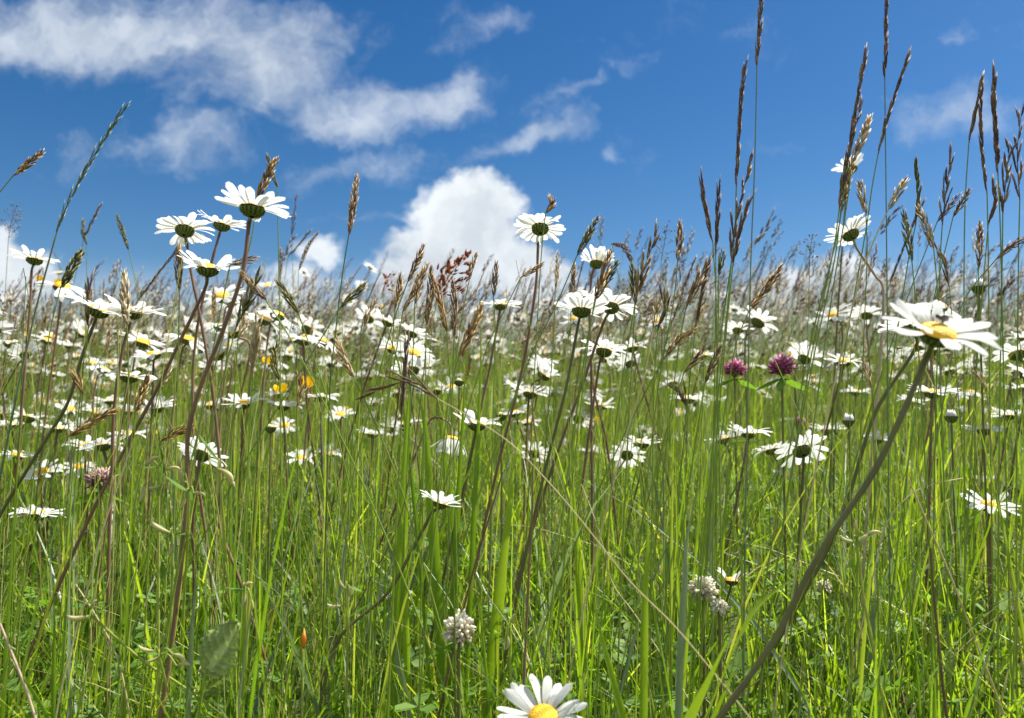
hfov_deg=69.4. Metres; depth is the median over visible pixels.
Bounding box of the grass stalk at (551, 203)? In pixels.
[520,194,556,709]
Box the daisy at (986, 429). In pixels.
[961,423,1003,576]
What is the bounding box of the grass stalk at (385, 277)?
[382,273,396,526]
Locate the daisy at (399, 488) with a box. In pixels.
[389,419,421,584]
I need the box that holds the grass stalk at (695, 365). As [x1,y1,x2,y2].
[695,333,695,420]
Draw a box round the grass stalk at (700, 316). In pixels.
[650,306,703,548]
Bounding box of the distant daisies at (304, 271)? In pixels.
[0,261,1023,492]
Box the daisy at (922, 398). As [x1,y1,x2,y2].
[921,364,938,478]
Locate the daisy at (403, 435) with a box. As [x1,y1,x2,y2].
[383,421,404,492]
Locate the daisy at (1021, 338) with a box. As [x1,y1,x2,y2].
[982,331,1023,517]
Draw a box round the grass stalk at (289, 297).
[274,277,398,717]
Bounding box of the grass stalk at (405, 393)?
[389,312,424,529]
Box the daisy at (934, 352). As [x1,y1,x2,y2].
[912,348,944,562]
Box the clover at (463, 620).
[429,609,475,717]
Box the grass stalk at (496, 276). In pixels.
[486,260,498,716]
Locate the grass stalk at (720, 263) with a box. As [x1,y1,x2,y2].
[715,246,726,701]
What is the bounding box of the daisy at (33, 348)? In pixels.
[0,340,40,396]
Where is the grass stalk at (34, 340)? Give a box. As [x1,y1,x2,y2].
[28,276,37,406]
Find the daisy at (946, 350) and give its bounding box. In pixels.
[938,343,965,481]
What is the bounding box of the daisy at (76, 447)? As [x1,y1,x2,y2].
[44,417,89,541]
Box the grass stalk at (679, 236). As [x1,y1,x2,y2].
[624,218,684,704]
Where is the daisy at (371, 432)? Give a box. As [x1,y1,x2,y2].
[357,428,390,531]
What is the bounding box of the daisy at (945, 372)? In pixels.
[931,361,962,519]
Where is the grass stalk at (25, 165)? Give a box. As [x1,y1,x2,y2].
[0,148,45,191]
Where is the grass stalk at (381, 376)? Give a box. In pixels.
[368,275,419,444]
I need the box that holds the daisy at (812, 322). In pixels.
[807,317,829,459]
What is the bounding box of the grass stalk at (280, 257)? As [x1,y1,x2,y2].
[279,246,285,567]
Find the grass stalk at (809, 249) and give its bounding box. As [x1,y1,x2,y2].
[798,233,820,629]
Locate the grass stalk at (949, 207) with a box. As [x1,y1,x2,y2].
[795,191,962,717]
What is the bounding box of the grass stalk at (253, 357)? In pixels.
[235,309,262,717]
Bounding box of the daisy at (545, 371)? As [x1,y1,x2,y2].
[530,358,558,603]
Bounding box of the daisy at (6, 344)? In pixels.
[0,339,17,508]
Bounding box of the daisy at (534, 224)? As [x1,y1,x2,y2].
[450,213,565,714]
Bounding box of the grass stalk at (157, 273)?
[12,238,187,631]
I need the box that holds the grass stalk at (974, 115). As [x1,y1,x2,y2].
[963,69,984,708]
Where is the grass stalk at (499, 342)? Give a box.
[468,267,525,519]
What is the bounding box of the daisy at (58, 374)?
[28,368,65,451]
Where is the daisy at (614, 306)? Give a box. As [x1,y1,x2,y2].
[499,288,637,655]
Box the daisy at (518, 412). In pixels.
[502,405,556,535]
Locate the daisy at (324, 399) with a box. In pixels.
[302,393,339,529]
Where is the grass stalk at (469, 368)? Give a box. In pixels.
[439,356,471,540]
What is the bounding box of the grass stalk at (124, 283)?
[117,268,130,717]
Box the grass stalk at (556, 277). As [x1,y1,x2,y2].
[531,250,560,689]
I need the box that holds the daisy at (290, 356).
[281,350,298,488]
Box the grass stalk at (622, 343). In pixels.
[612,270,635,422]
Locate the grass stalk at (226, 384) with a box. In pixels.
[208,308,248,495]
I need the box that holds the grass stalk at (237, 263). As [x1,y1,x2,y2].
[156,255,259,717]
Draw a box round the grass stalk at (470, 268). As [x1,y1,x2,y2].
[420,251,477,713]
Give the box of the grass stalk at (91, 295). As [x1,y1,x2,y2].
[60,288,92,605]
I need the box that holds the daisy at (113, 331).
[100,327,124,393]
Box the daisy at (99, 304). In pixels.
[0,292,133,517]
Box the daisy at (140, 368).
[120,360,151,465]
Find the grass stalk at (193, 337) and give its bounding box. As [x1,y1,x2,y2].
[171,284,212,432]
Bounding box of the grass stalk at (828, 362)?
[816,302,843,479]
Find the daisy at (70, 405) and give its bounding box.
[55,399,87,535]
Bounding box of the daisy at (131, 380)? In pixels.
[84,368,156,697]
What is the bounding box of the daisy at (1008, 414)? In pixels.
[978,407,1020,570]
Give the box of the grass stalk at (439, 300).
[430,273,460,717]
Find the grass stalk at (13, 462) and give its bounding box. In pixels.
[5,329,29,594]
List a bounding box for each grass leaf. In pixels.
[7,660,50,717]
[51,572,55,717]
[185,565,196,717]
[379,308,433,717]
[387,466,410,701]
[387,596,412,717]
[415,390,448,717]
[435,530,451,689]
[437,400,459,607]
[447,361,465,717]
[464,320,481,717]
[483,460,512,717]
[572,461,589,694]
[590,590,627,717]
[640,517,648,717]
[674,487,697,717]
[684,636,729,717]
[704,569,806,717]
[708,530,774,716]
[711,663,737,717]
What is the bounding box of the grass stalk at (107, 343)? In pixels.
[84,329,110,621]
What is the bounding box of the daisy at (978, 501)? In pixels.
[960,489,1020,654]
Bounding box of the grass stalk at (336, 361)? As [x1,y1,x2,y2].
[294,342,342,638]
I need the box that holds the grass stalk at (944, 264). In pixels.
[933,241,980,713]
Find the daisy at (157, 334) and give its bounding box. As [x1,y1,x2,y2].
[145,331,170,427]
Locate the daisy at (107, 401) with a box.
[94,395,138,528]
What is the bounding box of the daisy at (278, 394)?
[266,388,288,465]
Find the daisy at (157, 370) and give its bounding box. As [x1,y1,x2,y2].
[150,360,175,436]
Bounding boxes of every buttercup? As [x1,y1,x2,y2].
[36,276,48,405]
[54,278,68,460]
[262,356,272,453]
[273,383,289,571]
[302,376,314,598]
[304,392,314,504]
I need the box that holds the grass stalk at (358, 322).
[333,270,381,410]
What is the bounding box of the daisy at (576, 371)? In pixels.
[571,348,588,433]
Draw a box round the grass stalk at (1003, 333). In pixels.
[996,264,1010,450]
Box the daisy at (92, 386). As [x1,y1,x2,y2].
[84,360,108,440]
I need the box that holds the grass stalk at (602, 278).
[552,246,612,687]
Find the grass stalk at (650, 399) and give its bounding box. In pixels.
[619,255,696,666]
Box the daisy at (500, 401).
[490,399,510,470]
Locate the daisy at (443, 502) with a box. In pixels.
[315,490,460,717]
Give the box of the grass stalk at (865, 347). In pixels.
[858,329,914,562]
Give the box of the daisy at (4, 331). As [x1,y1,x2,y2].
[0,320,21,571]
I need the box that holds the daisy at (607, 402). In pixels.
[585,398,613,552]
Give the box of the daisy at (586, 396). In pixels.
[579,391,602,400]
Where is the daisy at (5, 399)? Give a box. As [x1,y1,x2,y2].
[0,393,9,407]
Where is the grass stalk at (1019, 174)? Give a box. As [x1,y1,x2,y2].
[1009,103,1023,717]
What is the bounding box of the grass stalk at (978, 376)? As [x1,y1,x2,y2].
[968,369,1023,682]
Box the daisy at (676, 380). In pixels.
[657,375,684,470]
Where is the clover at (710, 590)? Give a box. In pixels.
[688,575,719,717]
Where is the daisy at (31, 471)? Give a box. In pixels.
[20,459,62,568]
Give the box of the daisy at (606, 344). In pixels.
[557,337,628,707]
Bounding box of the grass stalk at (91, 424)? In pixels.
[0,406,120,699]
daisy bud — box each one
[265,424,275,654]
[433,388,441,492]
[454,378,463,604]
[496,412,506,693]
[842,413,855,665]
[944,409,959,684]
[971,278,993,716]
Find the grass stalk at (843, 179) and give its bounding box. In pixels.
[756,94,863,717]
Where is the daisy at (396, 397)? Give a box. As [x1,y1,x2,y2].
[384,389,406,463]
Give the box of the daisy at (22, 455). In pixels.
[0,450,38,574]
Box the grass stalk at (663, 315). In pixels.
[649,272,671,717]
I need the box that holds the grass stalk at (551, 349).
[546,315,553,478]
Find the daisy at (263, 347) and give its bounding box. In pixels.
[261,340,284,458]
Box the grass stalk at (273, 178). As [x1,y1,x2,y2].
[265,152,282,715]
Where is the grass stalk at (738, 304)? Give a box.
[693,252,766,494]
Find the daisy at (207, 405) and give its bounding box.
[191,399,219,504]
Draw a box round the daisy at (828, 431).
[810,422,845,558]
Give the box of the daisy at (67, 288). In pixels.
[26,281,85,603]
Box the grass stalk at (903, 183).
[772,175,909,717]
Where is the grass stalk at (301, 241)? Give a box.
[257,230,310,565]
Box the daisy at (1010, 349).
[991,341,1023,534]
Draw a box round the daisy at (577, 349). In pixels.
[574,346,592,370]
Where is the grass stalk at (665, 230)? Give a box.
[655,220,674,579]
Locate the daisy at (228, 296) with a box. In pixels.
[201,284,245,579]
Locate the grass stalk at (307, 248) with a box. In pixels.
[294,232,318,574]
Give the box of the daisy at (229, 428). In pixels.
[210,395,243,511]
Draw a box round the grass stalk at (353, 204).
[320,173,359,713]
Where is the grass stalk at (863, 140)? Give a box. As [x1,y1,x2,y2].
[782,114,872,717]
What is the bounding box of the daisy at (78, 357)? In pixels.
[64,349,81,439]
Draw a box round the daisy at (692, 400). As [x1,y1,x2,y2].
[670,394,704,533]
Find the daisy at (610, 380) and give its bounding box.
[602,343,622,442]
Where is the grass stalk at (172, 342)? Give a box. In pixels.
[141,305,188,476]
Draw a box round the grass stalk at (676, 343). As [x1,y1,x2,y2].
[513,327,697,708]
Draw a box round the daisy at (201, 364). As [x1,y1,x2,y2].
[198,359,224,467]
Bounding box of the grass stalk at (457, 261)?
[412,250,471,647]
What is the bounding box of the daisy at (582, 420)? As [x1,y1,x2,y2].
[564,406,589,524]
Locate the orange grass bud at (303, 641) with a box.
[301,628,305,717]
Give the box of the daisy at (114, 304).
[104,294,166,707]
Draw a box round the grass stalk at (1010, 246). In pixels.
[896,235,1023,717]
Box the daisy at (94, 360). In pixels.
[82,357,102,427]
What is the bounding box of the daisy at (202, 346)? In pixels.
[189,342,207,436]
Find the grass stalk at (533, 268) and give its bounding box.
[402,261,545,658]
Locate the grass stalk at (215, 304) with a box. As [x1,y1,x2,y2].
[211,286,216,579]
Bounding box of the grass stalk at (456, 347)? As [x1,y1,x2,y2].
[416,267,485,550]
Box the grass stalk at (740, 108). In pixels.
[698,54,748,714]
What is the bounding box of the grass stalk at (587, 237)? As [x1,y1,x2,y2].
[412,215,599,717]
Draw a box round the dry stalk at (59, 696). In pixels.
[55,442,133,717]
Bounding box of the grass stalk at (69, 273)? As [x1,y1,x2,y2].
[10,248,85,717]
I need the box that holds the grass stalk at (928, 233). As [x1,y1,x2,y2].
[915,203,952,717]
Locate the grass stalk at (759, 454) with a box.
[752,352,781,558]
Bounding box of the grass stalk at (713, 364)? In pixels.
[659,342,722,717]
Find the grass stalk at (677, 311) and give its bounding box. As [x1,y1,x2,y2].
[618,246,720,503]
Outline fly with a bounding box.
[933,314,952,322]
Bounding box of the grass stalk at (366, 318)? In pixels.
[341,299,377,657]
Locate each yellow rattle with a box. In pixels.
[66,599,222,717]
[136,645,189,717]
[138,456,179,717]
[151,519,193,717]
[166,452,204,713]
[200,436,235,714]
[226,556,253,698]
[327,580,372,717]
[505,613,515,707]
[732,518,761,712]
[836,520,886,717]
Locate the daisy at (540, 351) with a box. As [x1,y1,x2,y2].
[537,345,551,389]
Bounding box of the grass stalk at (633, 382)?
[610,269,667,566]
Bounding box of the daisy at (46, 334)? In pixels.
[38,330,63,423]
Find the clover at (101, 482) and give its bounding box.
[75,466,129,703]
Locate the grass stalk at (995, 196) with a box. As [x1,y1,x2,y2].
[959,175,997,717]
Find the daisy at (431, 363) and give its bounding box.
[423,359,439,525]
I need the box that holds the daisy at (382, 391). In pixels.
[359,337,394,536]
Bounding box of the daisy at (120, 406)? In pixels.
[119,403,137,471]
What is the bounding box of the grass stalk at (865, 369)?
[859,357,879,670]
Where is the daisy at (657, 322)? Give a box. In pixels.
[641,312,672,544]
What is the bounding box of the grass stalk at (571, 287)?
[568,262,576,587]
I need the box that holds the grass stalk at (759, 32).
[742,0,763,717]
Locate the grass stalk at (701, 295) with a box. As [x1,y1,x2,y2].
[664,255,711,685]
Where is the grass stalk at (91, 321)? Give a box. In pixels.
[33,309,97,555]
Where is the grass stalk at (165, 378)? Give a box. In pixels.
[97,366,172,717]
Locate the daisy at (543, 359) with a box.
[509,355,558,550]
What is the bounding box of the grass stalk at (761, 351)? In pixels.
[758,293,767,434]
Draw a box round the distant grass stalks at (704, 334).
[0,204,1023,514]
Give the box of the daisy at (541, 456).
[519,441,548,517]
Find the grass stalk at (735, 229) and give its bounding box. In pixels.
[691,151,752,703]
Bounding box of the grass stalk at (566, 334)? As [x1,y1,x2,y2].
[546,254,585,527]
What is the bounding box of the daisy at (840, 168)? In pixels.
[827,153,862,596]
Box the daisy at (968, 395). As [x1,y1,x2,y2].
[952,390,985,525]
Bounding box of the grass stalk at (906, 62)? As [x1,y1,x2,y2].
[797,45,911,717]
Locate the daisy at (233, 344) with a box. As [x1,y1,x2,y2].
[219,337,242,553]
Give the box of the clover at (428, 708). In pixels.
[0,353,1023,717]
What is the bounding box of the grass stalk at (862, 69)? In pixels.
[744,43,868,717]
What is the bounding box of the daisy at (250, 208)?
[158,182,291,717]
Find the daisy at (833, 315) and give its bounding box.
[813,303,854,569]
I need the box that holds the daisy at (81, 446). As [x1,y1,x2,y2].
[62,435,104,597]
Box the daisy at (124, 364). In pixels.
[104,356,139,465]
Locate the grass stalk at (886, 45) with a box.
[883,0,891,717]
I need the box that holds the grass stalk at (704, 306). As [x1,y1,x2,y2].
[653,303,706,505]
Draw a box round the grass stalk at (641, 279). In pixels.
[594,218,660,717]
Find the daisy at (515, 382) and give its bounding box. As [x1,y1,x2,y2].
[488,379,529,499]
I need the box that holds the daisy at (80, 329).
[61,320,97,518]
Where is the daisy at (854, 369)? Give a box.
[849,363,868,455]
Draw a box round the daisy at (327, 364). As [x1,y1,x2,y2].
[308,356,342,523]
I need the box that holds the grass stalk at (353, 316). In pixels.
[334,282,365,402]
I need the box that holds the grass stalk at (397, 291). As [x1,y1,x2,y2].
[363,272,403,717]
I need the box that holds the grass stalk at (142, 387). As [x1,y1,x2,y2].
[97,370,150,699]
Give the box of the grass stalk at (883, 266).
[861,259,888,460]
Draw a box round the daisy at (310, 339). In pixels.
[284,333,329,632]
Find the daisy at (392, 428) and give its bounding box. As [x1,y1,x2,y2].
[379,420,399,488]
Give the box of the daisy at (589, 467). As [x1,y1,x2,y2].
[579,445,603,512]
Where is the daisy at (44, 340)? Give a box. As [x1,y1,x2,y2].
[18,334,64,570]
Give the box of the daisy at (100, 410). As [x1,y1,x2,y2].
[89,397,106,467]
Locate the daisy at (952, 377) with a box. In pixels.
[944,367,962,413]
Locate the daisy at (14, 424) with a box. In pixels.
[0,419,23,517]
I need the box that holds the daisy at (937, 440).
[910,336,944,542]
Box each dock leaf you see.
[193,666,245,717]
[196,620,241,717]
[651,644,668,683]
[691,438,759,610]
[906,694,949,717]
[924,566,945,686]
[942,648,956,717]
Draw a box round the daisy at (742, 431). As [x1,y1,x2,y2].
[717,421,772,600]
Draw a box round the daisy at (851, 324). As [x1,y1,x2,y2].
[839,317,857,413]
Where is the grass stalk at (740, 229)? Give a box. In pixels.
[697,189,756,717]
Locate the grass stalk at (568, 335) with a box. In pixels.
[543,326,571,466]
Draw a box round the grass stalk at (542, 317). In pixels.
[516,311,544,518]
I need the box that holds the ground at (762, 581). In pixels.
[0,371,1023,717]
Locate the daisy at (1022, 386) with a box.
[1005,383,1023,416]
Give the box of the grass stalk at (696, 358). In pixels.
[598,345,707,717]
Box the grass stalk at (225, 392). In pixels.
[221,316,233,442]
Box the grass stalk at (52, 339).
[32,327,55,569]
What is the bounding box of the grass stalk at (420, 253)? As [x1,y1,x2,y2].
[303,243,425,717]
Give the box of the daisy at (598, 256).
[581,245,628,649]
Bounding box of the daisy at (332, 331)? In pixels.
[323,324,347,443]
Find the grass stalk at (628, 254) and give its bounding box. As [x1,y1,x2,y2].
[611,242,693,618]
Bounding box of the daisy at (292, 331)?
[274,327,301,483]
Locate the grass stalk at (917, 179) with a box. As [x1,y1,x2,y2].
[852,153,922,717]
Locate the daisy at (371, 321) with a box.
[355,304,383,534]
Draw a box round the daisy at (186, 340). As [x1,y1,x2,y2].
[146,333,204,639]
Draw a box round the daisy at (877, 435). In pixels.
[862,430,886,554]
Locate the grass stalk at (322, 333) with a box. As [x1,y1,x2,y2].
[275,265,361,506]
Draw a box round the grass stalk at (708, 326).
[700,268,717,402]
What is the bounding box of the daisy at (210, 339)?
[188,331,230,553]
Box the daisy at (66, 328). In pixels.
[50,322,77,479]
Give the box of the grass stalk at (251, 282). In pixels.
[237,268,453,717]
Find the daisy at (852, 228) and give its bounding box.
[823,213,884,631]
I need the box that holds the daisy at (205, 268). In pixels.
[6,250,239,717]
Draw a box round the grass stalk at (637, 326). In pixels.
[617,286,650,419]
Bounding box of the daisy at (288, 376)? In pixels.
[266,373,293,479]
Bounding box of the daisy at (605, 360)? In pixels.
[588,356,615,542]
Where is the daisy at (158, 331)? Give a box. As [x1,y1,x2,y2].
[146,327,165,396]
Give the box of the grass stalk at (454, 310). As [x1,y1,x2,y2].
[444,279,458,717]
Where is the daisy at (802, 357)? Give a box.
[788,343,822,614]
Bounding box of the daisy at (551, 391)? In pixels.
[546,387,563,450]
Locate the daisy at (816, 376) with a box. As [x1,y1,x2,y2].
[804,375,821,425]
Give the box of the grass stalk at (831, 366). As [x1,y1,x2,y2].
[817,299,855,433]
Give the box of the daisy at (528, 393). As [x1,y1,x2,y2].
[511,384,550,623]
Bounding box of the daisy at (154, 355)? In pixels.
[131,348,173,644]
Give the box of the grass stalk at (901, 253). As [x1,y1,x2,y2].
[833,197,926,599]
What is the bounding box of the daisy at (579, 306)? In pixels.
[493,294,611,717]
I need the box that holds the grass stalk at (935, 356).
[901,355,936,529]
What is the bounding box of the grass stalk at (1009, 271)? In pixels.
[972,243,1023,398]
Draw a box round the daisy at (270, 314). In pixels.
[247,308,295,581]
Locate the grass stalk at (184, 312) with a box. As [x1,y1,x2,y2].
[159,281,197,413]
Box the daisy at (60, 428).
[37,422,78,591]
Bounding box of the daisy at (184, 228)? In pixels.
[154,212,280,717]
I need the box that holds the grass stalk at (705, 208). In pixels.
[698,167,724,717]
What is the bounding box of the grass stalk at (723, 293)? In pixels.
[713,278,726,416]
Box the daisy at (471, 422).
[420,409,500,705]
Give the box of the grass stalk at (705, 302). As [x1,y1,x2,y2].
[698,265,710,382]
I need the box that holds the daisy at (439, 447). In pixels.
[313,416,466,689]
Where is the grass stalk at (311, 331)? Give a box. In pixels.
[299,324,313,488]
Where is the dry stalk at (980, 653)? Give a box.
[908,478,1005,717]
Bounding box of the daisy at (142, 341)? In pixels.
[112,330,166,617]
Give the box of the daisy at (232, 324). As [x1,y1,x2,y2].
[215,314,250,539]
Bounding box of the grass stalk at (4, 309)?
[0,290,7,320]
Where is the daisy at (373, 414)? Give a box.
[370,410,385,419]
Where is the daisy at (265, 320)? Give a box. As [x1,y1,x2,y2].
[230,313,280,579]
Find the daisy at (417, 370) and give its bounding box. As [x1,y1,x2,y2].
[391,357,431,418]
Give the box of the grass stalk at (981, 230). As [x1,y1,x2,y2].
[972,219,984,717]
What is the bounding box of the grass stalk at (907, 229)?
[901,208,937,710]
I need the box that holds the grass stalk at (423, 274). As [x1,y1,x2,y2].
[396,262,429,717]
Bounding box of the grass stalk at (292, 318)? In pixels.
[256,296,307,523]
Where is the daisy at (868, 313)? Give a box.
[847,304,885,506]
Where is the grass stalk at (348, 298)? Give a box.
[119,281,368,717]
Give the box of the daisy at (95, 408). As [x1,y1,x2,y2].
[86,403,106,434]
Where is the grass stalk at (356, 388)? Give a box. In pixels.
[345,311,375,489]
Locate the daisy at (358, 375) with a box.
[349,373,364,444]
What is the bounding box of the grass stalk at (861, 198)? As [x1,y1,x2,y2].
[854,178,867,696]
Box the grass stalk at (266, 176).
[138,156,279,714]
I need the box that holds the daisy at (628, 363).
[614,351,645,528]
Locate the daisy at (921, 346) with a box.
[898,342,928,474]
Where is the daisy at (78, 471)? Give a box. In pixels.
[59,456,94,537]
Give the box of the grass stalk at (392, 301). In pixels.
[351,300,393,473]
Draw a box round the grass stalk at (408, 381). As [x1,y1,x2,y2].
[355,367,750,717]
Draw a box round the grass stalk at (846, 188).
[755,155,854,717]
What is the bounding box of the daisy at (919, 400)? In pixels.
[881,394,929,565]
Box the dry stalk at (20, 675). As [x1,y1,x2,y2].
[0,623,36,717]
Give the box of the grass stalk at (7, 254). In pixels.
[0,203,21,369]
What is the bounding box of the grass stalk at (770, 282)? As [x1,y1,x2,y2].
[684,264,782,715]
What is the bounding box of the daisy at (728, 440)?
[705,431,740,510]
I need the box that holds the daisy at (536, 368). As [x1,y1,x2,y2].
[528,360,549,447]
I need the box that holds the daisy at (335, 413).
[325,406,355,527]
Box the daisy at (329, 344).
[289,336,335,607]
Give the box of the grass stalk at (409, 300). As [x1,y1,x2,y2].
[358,271,419,715]
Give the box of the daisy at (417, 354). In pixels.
[395,341,434,609]
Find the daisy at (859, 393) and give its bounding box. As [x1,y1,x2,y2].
[840,385,869,471]
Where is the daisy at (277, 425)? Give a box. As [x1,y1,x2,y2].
[262,416,298,561]
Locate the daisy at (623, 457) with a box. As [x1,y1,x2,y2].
[575,442,645,605]
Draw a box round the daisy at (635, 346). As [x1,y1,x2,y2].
[615,338,675,519]
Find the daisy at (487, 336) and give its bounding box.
[477,330,497,415]
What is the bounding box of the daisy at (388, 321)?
[313,308,405,591]
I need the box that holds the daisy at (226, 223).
[191,210,245,713]
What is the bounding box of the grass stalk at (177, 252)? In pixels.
[168,243,183,714]
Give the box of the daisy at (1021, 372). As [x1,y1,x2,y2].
[1006,363,1023,438]
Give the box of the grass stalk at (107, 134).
[0,101,130,480]
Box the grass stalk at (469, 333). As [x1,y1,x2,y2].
[417,302,483,717]
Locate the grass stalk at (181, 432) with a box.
[140,424,193,715]
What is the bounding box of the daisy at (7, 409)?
[0,403,12,437]
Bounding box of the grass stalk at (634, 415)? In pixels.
[622,293,657,652]
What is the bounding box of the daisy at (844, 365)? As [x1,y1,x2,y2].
[788,351,861,597]
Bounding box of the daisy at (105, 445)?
[76,435,164,667]
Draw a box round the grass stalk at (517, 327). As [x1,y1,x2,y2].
[497,275,533,439]
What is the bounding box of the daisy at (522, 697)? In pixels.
[496,674,587,717]
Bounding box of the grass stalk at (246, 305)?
[149,261,264,717]
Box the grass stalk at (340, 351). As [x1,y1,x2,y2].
[334,335,463,717]
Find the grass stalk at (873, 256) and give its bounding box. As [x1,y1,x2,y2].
[828,242,877,594]
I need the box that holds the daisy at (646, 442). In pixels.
[621,435,659,601]
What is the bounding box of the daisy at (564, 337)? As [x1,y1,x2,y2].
[554,332,577,454]
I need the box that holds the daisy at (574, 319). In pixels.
[559,314,583,549]
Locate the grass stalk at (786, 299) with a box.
[750,260,811,403]
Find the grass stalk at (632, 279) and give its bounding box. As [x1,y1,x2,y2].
[617,260,636,683]
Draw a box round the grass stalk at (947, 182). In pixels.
[931,140,954,716]
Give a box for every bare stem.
[304,347,426,715]
[437,472,502,717]
[448,508,455,717]
[521,460,533,710]
[930,548,948,717]
[1010,493,1023,717]
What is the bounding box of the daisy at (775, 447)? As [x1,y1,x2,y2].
[746,440,789,585]
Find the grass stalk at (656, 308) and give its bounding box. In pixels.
[561,297,662,710]
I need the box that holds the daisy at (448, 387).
[437,376,465,541]
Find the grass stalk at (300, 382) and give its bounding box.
[296,369,305,697]
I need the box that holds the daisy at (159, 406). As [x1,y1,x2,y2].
[136,395,175,617]
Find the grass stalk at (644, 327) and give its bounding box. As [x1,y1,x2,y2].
[626,315,647,484]
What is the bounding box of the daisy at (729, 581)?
[701,568,746,683]
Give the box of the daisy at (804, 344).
[787,340,818,435]
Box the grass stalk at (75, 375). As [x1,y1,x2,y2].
[59,368,82,717]
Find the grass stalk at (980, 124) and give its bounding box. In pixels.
[978,79,995,717]
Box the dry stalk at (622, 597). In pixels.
[581,484,699,717]
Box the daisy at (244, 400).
[221,392,264,612]
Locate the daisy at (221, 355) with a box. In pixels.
[196,338,232,590]
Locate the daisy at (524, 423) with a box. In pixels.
[513,415,540,521]
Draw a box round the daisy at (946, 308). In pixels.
[919,301,960,524]
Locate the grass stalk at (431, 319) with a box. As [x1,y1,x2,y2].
[408,311,433,475]
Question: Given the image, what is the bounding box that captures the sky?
[0,0,1023,366]
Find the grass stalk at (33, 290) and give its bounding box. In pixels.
[0,267,41,393]
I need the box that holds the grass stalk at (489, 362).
[484,316,493,487]
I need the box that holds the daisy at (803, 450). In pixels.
[774,430,828,717]
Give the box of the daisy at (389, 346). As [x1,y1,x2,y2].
[379,340,403,549]
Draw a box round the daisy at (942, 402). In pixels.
[932,383,951,440]
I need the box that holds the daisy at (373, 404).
[366,398,382,479]
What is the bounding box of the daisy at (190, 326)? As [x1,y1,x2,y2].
[179,316,200,422]
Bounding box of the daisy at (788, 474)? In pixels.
[771,469,798,546]
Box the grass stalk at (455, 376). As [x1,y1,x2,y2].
[433,341,467,480]
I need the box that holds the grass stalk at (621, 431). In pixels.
[618,300,629,636]
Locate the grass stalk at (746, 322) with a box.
[725,244,771,462]
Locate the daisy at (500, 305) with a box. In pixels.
[435,299,521,671]
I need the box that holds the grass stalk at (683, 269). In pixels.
[674,252,692,417]
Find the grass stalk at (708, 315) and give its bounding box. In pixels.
[703,306,709,462]
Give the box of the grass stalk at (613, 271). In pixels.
[541,258,620,694]
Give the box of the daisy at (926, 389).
[909,383,959,681]
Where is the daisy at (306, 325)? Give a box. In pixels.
[290,314,323,558]
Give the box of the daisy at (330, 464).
[318,443,341,508]
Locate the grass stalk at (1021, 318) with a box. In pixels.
[1012,308,1023,451]
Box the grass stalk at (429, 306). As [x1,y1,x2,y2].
[419,263,436,714]
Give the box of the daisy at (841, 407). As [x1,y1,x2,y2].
[826,353,848,522]
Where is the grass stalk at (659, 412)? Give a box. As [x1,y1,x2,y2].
[656,292,669,557]
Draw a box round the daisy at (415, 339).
[391,335,424,534]
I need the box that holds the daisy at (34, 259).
[1,244,59,685]
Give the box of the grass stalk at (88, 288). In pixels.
[56,269,94,676]
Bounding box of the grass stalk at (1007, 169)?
[997,134,1016,717]
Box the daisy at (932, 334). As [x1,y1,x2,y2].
[715,299,1001,717]
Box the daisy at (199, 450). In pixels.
[177,436,228,693]
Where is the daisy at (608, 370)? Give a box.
[597,334,614,434]
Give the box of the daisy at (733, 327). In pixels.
[723,321,754,496]
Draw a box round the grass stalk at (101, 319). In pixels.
[98,276,104,386]
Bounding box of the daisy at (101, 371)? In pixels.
[79,365,115,553]
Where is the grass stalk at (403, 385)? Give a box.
[387,329,409,717]
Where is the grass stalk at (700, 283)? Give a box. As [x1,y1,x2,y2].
[639,257,709,717]
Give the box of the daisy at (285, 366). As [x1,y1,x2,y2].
[260,363,287,490]
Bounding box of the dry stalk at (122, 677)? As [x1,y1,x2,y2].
[75,584,130,717]
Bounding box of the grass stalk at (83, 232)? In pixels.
[80,217,86,520]
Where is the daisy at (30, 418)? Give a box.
[5,406,48,572]
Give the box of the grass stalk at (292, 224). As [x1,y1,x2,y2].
[291,193,298,410]
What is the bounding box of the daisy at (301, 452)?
[284,446,315,567]
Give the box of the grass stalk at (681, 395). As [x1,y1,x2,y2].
[654,380,687,705]
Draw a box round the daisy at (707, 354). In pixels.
[667,349,713,509]
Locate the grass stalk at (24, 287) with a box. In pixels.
[6,266,44,308]
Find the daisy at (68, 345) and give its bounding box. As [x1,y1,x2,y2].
[58,340,79,481]
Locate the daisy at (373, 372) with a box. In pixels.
[359,370,377,442]
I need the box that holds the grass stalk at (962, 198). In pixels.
[882,187,971,686]
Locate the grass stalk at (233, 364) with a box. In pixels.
[213,333,246,436]
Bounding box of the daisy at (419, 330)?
[378,323,430,569]
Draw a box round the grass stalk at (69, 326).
[17,318,73,502]
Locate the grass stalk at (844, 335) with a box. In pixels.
[841,289,847,446]
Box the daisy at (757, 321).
[742,305,778,567]
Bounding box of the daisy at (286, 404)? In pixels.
[267,399,301,618]
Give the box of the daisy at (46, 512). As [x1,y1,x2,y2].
[8,504,64,700]
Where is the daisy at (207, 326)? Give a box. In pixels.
[203,323,231,523]
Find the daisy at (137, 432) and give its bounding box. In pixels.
[104,425,149,585]
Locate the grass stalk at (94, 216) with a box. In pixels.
[39,203,101,485]
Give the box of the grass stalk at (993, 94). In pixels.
[990,61,1011,689]
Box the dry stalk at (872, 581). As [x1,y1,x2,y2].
[841,478,962,717]
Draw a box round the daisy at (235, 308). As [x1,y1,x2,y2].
[211,294,247,515]
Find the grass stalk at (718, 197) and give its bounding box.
[711,174,721,715]
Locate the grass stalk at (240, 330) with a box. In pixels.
[216,313,248,717]

